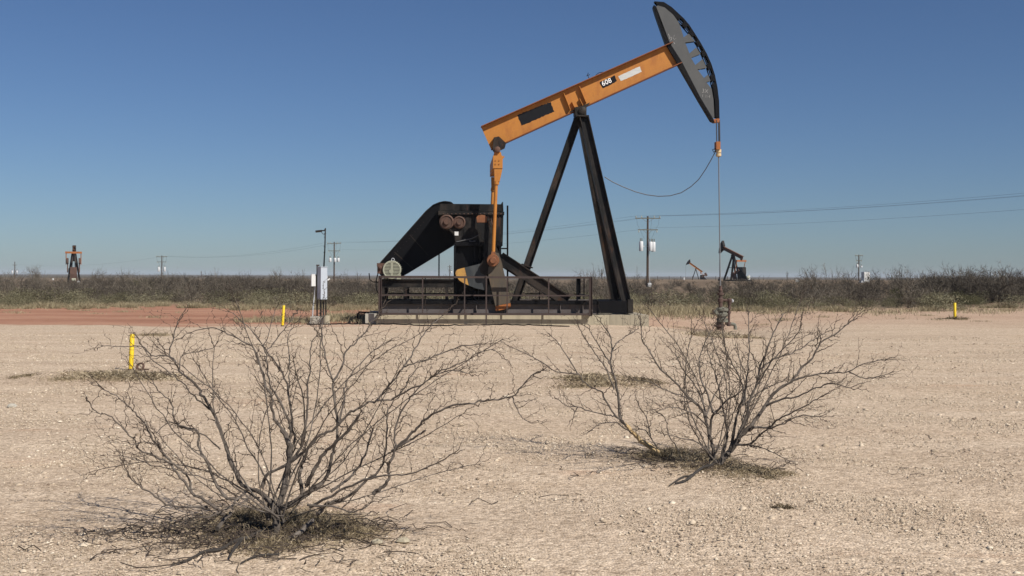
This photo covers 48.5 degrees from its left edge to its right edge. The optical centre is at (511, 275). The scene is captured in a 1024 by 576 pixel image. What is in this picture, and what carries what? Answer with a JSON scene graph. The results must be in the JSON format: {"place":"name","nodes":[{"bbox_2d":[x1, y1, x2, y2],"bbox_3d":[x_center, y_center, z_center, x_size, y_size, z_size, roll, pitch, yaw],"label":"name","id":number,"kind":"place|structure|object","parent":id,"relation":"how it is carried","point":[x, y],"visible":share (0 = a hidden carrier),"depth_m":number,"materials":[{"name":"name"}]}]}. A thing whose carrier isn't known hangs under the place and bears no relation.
{"place":"outdoors","nodes":[
{"label":"outdoors","id":0,"kind":"place"},
{"bbox_2d":[4,483,480,575],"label":"dry grass","id":1,"kind":"structure","parent":0,"point":[354,534],"depth_m":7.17,"materials":[{"name":"plant"}]},
{"bbox_2d":[0,274,1023,575],"bbox_3d":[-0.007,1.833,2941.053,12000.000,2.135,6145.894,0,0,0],"label":"ground","id":2,"kind":"structure","parent":0,"point":[486,524],"depth_m":11.39,"materials":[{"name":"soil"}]},
{"bbox_2d":[0,263,21,293],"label":"tall shrub","id":3,"kind":"object","parent":2,"relation":"on","point":[10,280],"visible":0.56,"depth_m":73.81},
{"bbox_2d":[0,268,36,296],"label":"bare shrub","id":4,"kind":"object","parent":2,"relation":"on","point":[14,284],"visible":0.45,"depth_m":63.20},
{"bbox_2d":[1,290,36,305],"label":"sage bush","id":5,"kind":"object","parent":2,"relation":"on","point":[21,294],"visible":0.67,"depth_m":57.40,"materials":[{"name":"green plant"}]},
{"bbox_2d":[3,373,40,379],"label":"dry grass","id":6,"kind":"structure","parent":2,"relation":"on","point":[18,376],"depth_m":18.11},
{"bbox_2d":[3,283,46,301],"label":"sage bush","id":7,"kind":"object","parent":2,"relation":"on","point":[23,292],"visible":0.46,"depth_m":60.99,"materials":[{"name":"green plant"}]},
{"bbox_2d":[15,277,47,303],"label":"bare shrub","id":8,"kind":"object","parent":2,"relation":"on","point":[35,290],"visible":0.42,"depth_m":61.34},
{"bbox_2d":[25,266,49,288],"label":"tall shrub","id":9,"kind":"object","parent":2,"relation":"on","point":[28,270],"visible":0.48,"depth_m":99.88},
{"bbox_2d":[20,289,59,303],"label":"sage bush","id":10,"kind":"object","parent":2,"relation":"on","point":[44,299],"visible":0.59,"depth_m":59.59,"materials":[{"name":"green plant"}]},
{"bbox_2d":[29,264,50,287],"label":"tall shrub","id":11,"kind":"object","parent":2,"relation":"on","point":[37,279],"visible":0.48,"depth_m":93.77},
{"bbox_2d":[45,274,70,300],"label":"bare shrub","id":12,"kind":"object","parent":2,"relation":"on","point":[57,285],"visible":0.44,"depth_m":66.44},
{"bbox_2d":[47,291,78,304],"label":"sage bush","id":13,"kind":"object","parent":2,"relation":"on","point":[64,297],"visible":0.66,"depth_m":58.36,"materials":[{"name":"green plant"}]},
{"bbox_2d":[38,276,95,304],"bbox_3d":[-23.849,0.827,61.098,3.124,1.756,2.725,0,0,20],"label":"bare shrub","id":14,"kind":"object","parent":2,"relation":"on","point":[56,287],"visible":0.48,"depth_m":60.94,"materials":[{"name":"plant"}]},
{"bbox_2d":[65,245,81,283],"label":"pump jack","id":15,"kind":"object","parent":2,"relation":"on","point":[73,271],"visible":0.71,"depth_m":182.56,"materials":[{"name":"black paint"}]},
{"bbox_2d":[63,301,95,308],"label":"grass clump","id":16,"kind":"object","parent":2,"relation":"on","point":[82,306],"visible":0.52,"depth_m":55.02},
{"bbox_2d":[62,285,101,305],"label":"sage bush","id":17,"kind":"object","parent":2,"relation":"on","point":[84,295],"visible":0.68,"depth_m":58.87,"materials":[{"name":"green plant"}]},
{"bbox_2d":[85,265,112,288],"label":"tall shrub","id":18,"kind":"object","parent":2,"relation":"on","point":[94,277],"visible":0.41,"depth_m":93.01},
{"bbox_2d":[94,294,121,304],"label":"sage bush","id":19,"kind":"object","parent":2,"relation":"on","point":[107,297],"visible":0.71,"depth_m":61.19,"materials":[{"name":"green plant"}]},
{"bbox_2d":[99,292,126,305],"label":"sage bush","id":20,"kind":"object","parent":2,"relation":"on","point":[112,299],"visible":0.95,"depth_m":59.09,"materials":[{"name":"green plant"}]},
{"bbox_2d":[103,282,139,301],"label":"bare shrub","id":21,"kind":"object","parent":2,"relation":"on","point":[124,288],"visible":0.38,"depth_m":68.50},
{"bbox_2d":[117,301,137,307],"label":"grass clump","id":22,"kind":"object","parent":2,"relation":"on","point":[124,305],"visible":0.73,"depth_m":57.30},
{"bbox_2d":[128,334,134,370],"bbox_3d":[-6.759,1.462,20.194,0.117,0.850,0.107,0,0,0],"label":"marker post","id":23,"kind":"object","parent":2,"relation":"on","point":[131,352],"visible":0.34,"depth_m":20.16,"materials":[{"name":"yellow paint"}]},
{"bbox_2d":[119,293,149,303],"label":"sage bush","id":24,"kind":"object","parent":2,"relation":"on","point":[133,298],"visible":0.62,"depth_m":63.27,"materials":[{"name":"green plant"}]},
{"bbox_2d":[105,271,163,302],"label":"bare shrub","id":25,"kind":"object","parent":2,"relation":"on","point":[140,286],"visible":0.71,"depth_m":67.36,"materials":[{"name":"plant"}]},
{"bbox_2d":[17,366,253,387],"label":"dry grass","id":26,"kind":"structure","parent":2,"relation":"on","point":[99,375],"depth_m":18.17,"materials":[{"name":"plant"}]},
{"bbox_2d":[132,293,160,303],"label":"sage bush","id":27,"kind":"object","parent":2,"relation":"on","point":[143,300],"visible":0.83,"depth_m":62.38,"materials":[{"name":"green plant"}]},
{"bbox_2d":[127,331,172,336],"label":"dry grass","id":28,"kind":"structure","parent":2,"relation":"on","point":[158,334],"depth_m":31.25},
{"bbox_2d":[132,286,174,302],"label":"bare shrub","id":29,"kind":"object","parent":2,"relation":"on","point":[153,294],"visible":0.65,"depth_m":65.48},
{"bbox_2d":[142,273,175,300],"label":"bare shrub","id":30,"kind":"object","parent":2,"relation":"on","point":[167,289],"visible":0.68,"depth_m":68.27,"materials":[{"name":"plant"}]},
{"bbox_2d":[171,281,212,303],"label":"bare shrub","id":31,"kind":"object","parent":2,"relation":"on","point":[189,294],"visible":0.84,"depth_m":63.52,"materials":[{"name":"plant"}]},
{"bbox_2d":[186,300,206,307],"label":"grass clump","id":32,"kind":"object","parent":2,"relation":"on","point":[199,306],"visible":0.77,"depth_m":56.85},
{"bbox_2d":[187,287,242,304],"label":"sage bush","id":33,"kind":"object","parent":2,"relation":"on","point":[228,296],"visible":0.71,"depth_m":60.22,"materials":[{"name":"green plant"}]},
{"bbox_2d":[228,302,250,310],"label":"grass clump","id":34,"kind":"object","parent":2,"relation":"on","point":[241,308],"visible":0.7,"depth_m":53.94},
{"bbox_2d":[227,286,262,308],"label":"sage bush","id":35,"kind":"object","parent":2,"relation":"on","point":[240,297],"visible":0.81,"depth_m":55.88,"materials":[{"name":"green plant"}]},
{"bbox_2d":[250,287,276,304],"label":"sage bush","id":36,"kind":"object","parent":2,"relation":"on","point":[263,294],"visible":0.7,"depth_m":61.31,"materials":[{"name":"green plant"}]},
{"bbox_2d":[243,287,287,303],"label":"sage bush","id":37,"kind":"object","parent":2,"relation":"on","point":[274,294],"visible":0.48,"depth_m":63.76,"materials":[{"name":"green plant"}]},
{"bbox_2d":[273,277,308,302],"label":"bare shrub","id":38,"kind":"object","parent":2,"relation":"on","point":[290,289],"visible":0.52,"depth_m":64.73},
{"bbox_2d":[271,291,313,306],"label":"sage bush","id":39,"kind":"object","parent":2,"relation":"on","point":[294,298],"visible":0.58,"depth_m":60.93,"materials":[{"name":"green plant"}]},
{"bbox_2d":[274,287,319,307],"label":"sage bush","id":40,"kind":"object","parent":2,"relation":"on","point":[298,298],"visible":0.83,"depth_m":57.19,"materials":[{"name":"green plant"}]},
{"bbox_2d":[288,275,315,304],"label":"bare shrub","id":41,"kind":"object","parent":2,"relation":"on","point":[305,289],"visible":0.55,"depth_m":62.68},
{"bbox_2d":[71,274,553,564],"bbox_3d":[-1.339,0.876,7.199,3.205,1.789,1.580,0,0,0],"label":"bare bush","id":42,"kind":"object","parent":2,"relation":"on","point":[277,508],"visible":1,"depth_m":7.24,"materials":[{"name":"grey plant"}]},
{"bbox_2d":[310,315,329,323],"bbox_3d":[-6.641,1.678,39.492,0.680,0.590,0.730,0,0,-4],"label":"cabinet footing","id":43,"kind":"object","parent":2,"relation":"on","point":[325,319],"visible":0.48,"depth_m":39.32,"materials":[{"name":"grey concrete"}]},
{"bbox_2d":[309,265,318,322],"bbox_3d":[-6.959,0.671,39.605,0.264,2.103,0.578,0,0,28],"label":"junction cabinet","id":44,"kind":"object","parent":43,"relation":"on","point":[314,280],"visible":0.84,"depth_m":39.66,"materials":[{"name":"metal"}]},
{"bbox_2d":[317,267,329,316],"bbox_3d":[-6.565,0.594,39.635,0.395,1.799,0.250,0,0,-42],"label":"control cabinet","id":45,"kind":"object","parent":43,"relation":"on","point":[322,276],"visible":0.87,"depth_m":39.53,"materials":[{"name":"metal"}]},
{"bbox_2d":[315,228,325,266],"bbox_3d":[-6.773,0.047,40.300,0.366,3.452,0.160,0,0,0],"label":"street lamp","id":46,"kind":"object","parent":2,"relation":"on","point":[316,231],"visible":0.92,"depth_m":40.28,"materials":[{"name":"metal"}]},
{"bbox_2d":[327,242,340,281],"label":"utility pole","id":47,"kind":"object","parent":2,"relation":"on","point":[334,260],"visible":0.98,"depth_m":254.85,"materials":[{"name":"grey wood"}]},
{"bbox_2d":[327,290,353,306],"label":"sage bush","id":48,"kind":"object","parent":2,"relation":"on","point":[337,298],"visible":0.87,"depth_m":57.55,"materials":[{"name":"green plant"}]},
{"bbox_2d":[342,281,370,303],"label":"bare shrub","id":49,"kind":"object","parent":2,"relation":"on","point":[354,290],"visible":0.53,"depth_m":64.34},
{"bbox_2d":[343,292,377,305],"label":"sage bush","id":50,"kind":"object","parent":2,"relation":"on","point":[365,299],"visible":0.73,"depth_m":57.65,"materials":[{"name":"green plant"}]},
{"bbox_2d":[351,293,377,306],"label":"sage bush","id":51,"kind":"object","parent":2,"relation":"on","point":[366,301],"visible":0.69,"depth_m":57.81,"materials":[{"name":"green plant"}]},
{"bbox_2d":[396,537,409,543],"bbox_3d":[-0.683,1.653,7.104,0.095,0.046,0.072,0,0,0],"label":"stone","id":52,"kind":"object","parent":2,"relation":"on","point":[402,540],"visible":1,"depth_m":7.08,"materials":[{"name":"stone"}]},
{"bbox_2d":[307,323,569,326],"bbox_3d":[-2.510,1.658,38.431,8.911,0.097,1.081,0,0,4],"label":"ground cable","id":53,"kind":"object","parent":2,"relation":"on","point":[444,325],"visible":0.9,"depth_m":38.46,"materials":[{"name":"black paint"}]},
{"bbox_2d":[378,276,591,325],"bbox_3d":[-0.903,0.863,40.672,7.509,1.708,4.260,0,0,-3],"label":"guard rail","id":54,"kind":"object","parent":2,"relation":"on","point":[578,294],"visible":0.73,"depth_m":39.14,"materials":[{"name":"metal"}]},
{"bbox_2d":[365,311,648,326],"bbox_3d":[-0.229,1.818,41.014,9.848,0.962,3.248,0,0,-3],"label":"concrete base","id":55,"kind":"object","parent":2,"relation":"on","point":[613,319],"visible":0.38,"depth_m":39.42,"materials":[{"name":"concrete"}]},
{"bbox_2d":[369,1,720,313],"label":"pump jack","id":56,"kind":"object","parent":55,"relation":"on","point":[472,234],"visible":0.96,"depth_m":40.96,"materials":[{"name":"orange paint"}]},
{"bbox_2d":[18,369,1004,573],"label":"fallen twigs","id":57,"kind":"object","parent":2,"relation":"on","point":[164,528],"visible":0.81,"depth_m":7.31,"materials":[{"name":"wood"}]},
{"bbox_2d":[0,269,1023,304],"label":"brush","id":58,"kind":"object","parent":2,"relation":"on","point":[273,284],"visible":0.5,"depth_m":74.05,"materials":[{"name":"plant"}]},
{"bbox_2d":[470,371,677,395],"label":"dry grass","id":59,"kind":"structure","parent":2,"relation":"on","point":[593,378],"depth_m":17.76,"materials":[{"name":"plant"}]},
{"bbox_2d":[495,301,679,453],"bbox_3d":[0.668,0.969,10.789,1.586,1.494,1.239,0,0,-31],"label":"bare bush","id":60,"kind":"object","parent":2,"relation":"on","point":[636,435],"visible":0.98,"depth_m":10.71,"materials":[{"name":"grey plant"}]},
{"bbox_2d":[573,263,602,287],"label":"tall shrub","id":61,"kind":"object","parent":2,"relation":"on","point":[594,277],"visible":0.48,"depth_m":93.56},
{"bbox_2d":[635,216,659,286],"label":"utility pole","id":62,"kind":"object","parent":2,"relation":"on","point":[651,246],"visible":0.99,"depth_m":146.84,"materials":[{"name":"grey wood"}]},
{"bbox_2d":[571,441,726,472],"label":"dry grass","id":63,"kind":"structure","parent":2,"relation":"on","point":[666,453],"depth_m":10.55,"materials":[{"name":"plant"}]},
{"bbox_2d":[638,288,666,304],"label":"bare shrub","id":64,"kind":"object","parent":2,"relation":"on","point":[652,302],"visible":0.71,"depth_m":63.85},
{"bbox_2d":[642,289,692,306],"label":"sage bush","id":65,"kind":"object","parent":2,"relation":"on","point":[670,302],"visible":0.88,"depth_m":58.46,"materials":[{"name":"green plant"}]},
{"bbox_2d":[678,291,714,304],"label":"sage bush","id":66,"kind":"object","parent":2,"relation":"on","point":[694,298],"visible":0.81,"depth_m":65.12,"materials":[{"name":"green plant"}]},
{"bbox_2d":[686,260,707,279],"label":"pump jack","id":67,"kind":"object","parent":2,"relation":"on","point":[701,271],"visible":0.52,"depth_m":329.69,"materials":[{"name":"black paint"}]},
{"bbox_2d":[710,286,736,329],"bbox_3d":[7.688,1.253,41.397,1.006,1.760,0.433,0,0,0],"label":"wellhead","id":68,"kind":"object","parent":2,"relation":"on","point":[721,300],"visible":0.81,"depth_m":41.33,"materials":[{"name":"paint"}]},
{"bbox_2d":[718,241,751,280],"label":"pump jack","id":69,"kind":"object","parent":2,"relation":"on","point":[740,272],"visible":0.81,"depth_m":231.17,"materials":[{"name":"black paint"}]},
{"bbox_2d":[672,327,801,338],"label":"dry grass","id":70,"kind":"structure","parent":2,"relation":"on","point":[729,335],"depth_m":34.22,"materials":[{"name":"plant"}]},
{"bbox_2d":[732,295,754,307],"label":"sage bush","id":71,"kind":"object","parent":2,"relation":"on","point":[739,303],"visible":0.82,"depth_m":57.23,"materials":[{"name":"green plant"}]},
{"bbox_2d":[725,276,772,307],"bbox_3d":[12.504,0.957,60.190,2.890,2.092,2.375,0,0,-27],"label":"bare shrub","id":72,"kind":"object","parent":2,"relation":"on","point":[743,290],"visible":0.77,"depth_m":59.98,"materials":[{"name":"plant"}]},
{"bbox_2d":[728,274,781,296],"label":"bare shrub","id":73,"kind":"object","parent":2,"relation":"on","point":[758,287],"visible":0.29,"depth_m":66.28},
{"bbox_2d":[610,278,917,486],"bbox_3d":[2.145,0.870,10.054,2.717,1.726,2.072,0,0,0],"label":"bare bush","id":74,"kind":"object","parent":2,"relation":"on","point":[743,430],"visible":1,"depth_m":10.01,"materials":[{"name":"grey plant"}]},
{"bbox_2d":[761,293,798,308],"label":"sage bush","id":75,"kind":"object","parent":2,"relation":"on","point":[774,297],"visible":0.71,"depth_m":58.74,"materials":[{"name":"green plant"}]},
{"bbox_2d":[777,284,805,306],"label":"bare shrub","id":76,"kind":"object","parent":2,"relation":"on","point":[786,295],"visible":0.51,"depth_m":63.50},
{"bbox_2d":[774,288,826,306],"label":"bare shrub","id":77,"kind":"object","parent":2,"relation":"on","point":[800,296],"visible":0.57,"depth_m":62.86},
{"bbox_2d":[789,297,829,307],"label":"sage bush","id":78,"kind":"object","parent":2,"relation":"on","point":[807,301],"visible":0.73,"depth_m":59.15,"materials":[{"name":"green plant"}]},
{"bbox_2d":[786,281,839,307],"bbox_3d":[16.430,0.998,61.634,2.843,1.738,2.481,0,0,-4],"label":"bare shrub","id":79,"kind":"object","parent":2,"relation":"on","point":[814,293],"visible":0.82,"depth_m":61.66,"materials":[{"name":"plant"}]},
{"bbox_2d":[797,264,830,291],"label":"tall shrub","id":80,"kind":"object","parent":2,"relation":"on","point":[813,278],"visible":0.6,"depth_m":77.85,"materials":[{"name":"plant"}]},
{"bbox_2d":[824,303,848,311],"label":"grass clump","id":81,"kind":"object","parent":2,"relation":"on","point":[839,309],"visible":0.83,"depth_m":55.25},
{"bbox_2d":[823,263,856,289],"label":"tall shrub","id":82,"kind":"object","parent":2,"relation":"on","point":[829,288],"visible":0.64,"depth_m":80.89,"materials":[{"name":"plant"}]},
{"bbox_2d":[826,295,855,308],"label":"sage bush","id":83,"kind":"object","parent":2,"relation":"on","point":[842,300],"visible":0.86,"depth_m":59.91,"materials":[{"name":"green plant"}]},
{"bbox_2d":[840,268,858,288],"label":"tall shrub","id":84,"kind":"object","parent":2,"relation":"on","point":[848,275],"visible":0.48,"depth_m":85.89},
{"bbox_2d":[825,284,876,307],"bbox_3d":[18.317,1.109,61.744,2.846,1.618,3.596,0,0,37],"label":"bare shrub","id":85,"kind":"object","parent":2,"relation":"on","point":[851,293],"visible":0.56,"depth_m":61.82,"materials":[{"name":"plant"}]},
{"bbox_2d":[853,288,886,308],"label":"bare shrub","id":86,"kind":"object","parent":2,"relation":"on","point":[861,296],"visible":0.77,"depth_m":61.03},
{"bbox_2d":[858,271,894,297],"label":"tall shrub","id":87,"kind":"object","parent":2,"relation":"on","point":[868,277],"visible":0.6,"depth_m":78.38,"materials":[{"name":"plant"}]},
{"bbox_2d":[864,298,889,309],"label":"sage bush","id":88,"kind":"object","parent":2,"relation":"on","point":[873,303],"visible":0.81,"depth_m":58.74,"materials":[{"name":"green plant"}]},
{"bbox_2d":[869,269,908,294],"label":"tall shrub","id":89,"kind":"object","parent":2,"relation":"on","point":[886,280],"visible":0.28,"depth_m":76.53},
{"bbox_2d":[887,264,904,294],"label":"tall shrub","id":90,"kind":"object","parent":2,"relation":"on","point":[901,275],"visible":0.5,"depth_m":73.23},
{"bbox_2d":[886,264,930,287],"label":"tall shrub","id":91,"kind":"object","parent":2,"relation":"on","point":[907,271],"visible":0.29,"depth_m":74.38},
{"bbox_2d":[889,277,928,307],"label":"bare shrub","id":92,"kind":"object","parent":2,"relation":"on","point":[909,294],"visible":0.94,"depth_m":61.74,"materials":[{"name":"plant"}]},
{"bbox_2d":[903,269,950,290],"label":"tall shrub","id":93,"kind":"object","parent":2,"relation":"on","point":[935,278],"visible":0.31,"depth_m":68.26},
{"bbox_2d":[908,288,946,308],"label":"sage bush","id":94,"kind":"object","parent":2,"relation":"on","point":[921,296],"visible":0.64,"depth_m":58.71,"materials":[{"name":"green plant"}]},
{"bbox_2d":[918,304,941,310],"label":"grass clump","id":95,"kind":"object","parent":2,"relation":"on","point":[929,308],"visible":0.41,"depth_m":57.23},
{"bbox_2d":[916,283,964,305],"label":"bare shrub","id":96,"kind":"object","parent":2,"relation":"on","point":[937,292],"visible":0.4,"depth_m":64.07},
{"bbox_2d":[915,288,970,306],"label":"sage bush","id":97,"kind":"object","parent":2,"relation":"on","point":[941,299],"visible":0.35,"depth_m":60.93,"materials":[{"name":"green plant"}]},
{"bbox_2d":[917,287,970,310],"bbox_3d":[21.861,1.199,57.660,2.674,1.228,2.815,0,0,-31],"label":"sage bush","id":98,"kind":"object","parent":2,"relation":"on","point":[937,305],"visible":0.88,"depth_m":57.48,"materials":[{"name":"green plant"}]},
{"bbox_2d":[934,313,969,319],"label":"dry grass","id":99,"kind":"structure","parent":2,"relation":"on","point":[957,318],"depth_m":45.98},
{"bbox_2d":[929,264,987,282],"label":"tall shrub","id":100,"kind":"object","parent":2,"relation":"on","point":[958,273],"visible":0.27,"depth_m":83.40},
{"bbox_2d":[949,289,968,305],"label":"evergreen shrub","id":101,"kind":"object","parent":2,"relation":"on","point":[961,293],"visible":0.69,"depth_m":63.99,"materials":[{"name":"green plant"}]},
{"bbox_2d":[955,290,994,304],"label":"sage bush","id":102,"kind":"object","parent":2,"relation":"on","point":[980,294],"visible":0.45,"depth_m":65.42,"materials":[{"name":"green plant"}]},
{"bbox_2d":[961,293,991,306],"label":"evergreen shrub","id":103,"kind":"object","parent":2,"relation":"on","point":[978,297],"visible":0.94,"depth_m":62.92,"materials":[{"name":"green plant"}]},
{"bbox_2d":[968,263,1023,302],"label":"tall shrub","id":104,"kind":"object","parent":2,"relation":"on","point":[996,288],"visible":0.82,"depth_m":66.61,"materials":[{"name":"plant"}]},
{"bbox_2d":[974,260,1023,283],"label":"tall shrub","id":105,"kind":"object","parent":2,"relation":"on","point":[997,273],"visible":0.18,"depth_m":80.17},
{"bbox_2d":[980,269,1022,300],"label":"tall shrub","id":106,"kind":"object","parent":2,"relation":"on","point":[1011,277],"visible":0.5,"depth_m":68.32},
{"bbox_2d":[988,302,1017,307],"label":"grass clump","id":107,"kind":"object","parent":2,"relation":"on","point":[1003,305],"visible":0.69,"depth_m":61.59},
{"bbox_2d":[984,267,1023,301],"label":"tall shrub","id":108,"kind":"object","parent":2,"relation":"on","point":[1010,284],"visible":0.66,"depth_m":67.17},
{"bbox_2d":[995,293,1023,307],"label":"sage bush","id":109,"kind":"object","parent":2,"relation":"on","point":[1011,300],"visible":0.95,"depth_m":61.47,"materials":[{"name":"green plant"}]},
{"bbox_2d":[0,300,1023,328],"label":"dry grass","id":110,"kind":"structure","parent":0,"point":[350,317],"depth_m":52.10,"materials":[{"name":"plant"}]},
{"bbox_2d":[0,0,1023,277],"label":"sky","id":111,"kind":"structure","parent":0,"point":[198,132],"materials":[{"name":"blue"}]},
{"bbox_2d":[582,444,807,492],"bbox_3d":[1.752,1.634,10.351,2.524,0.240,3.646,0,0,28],"label":"dry grass","id":112,"kind":"structure","parent":0,"point":[699,454],"depth_m":9.91,"materials":[{"name":"plant"}]},
{"bbox_2d":[769,497,801,509],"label":"dry grass","id":113,"kind":"structure","parent":0,"point":[787,506],"depth_m":8.27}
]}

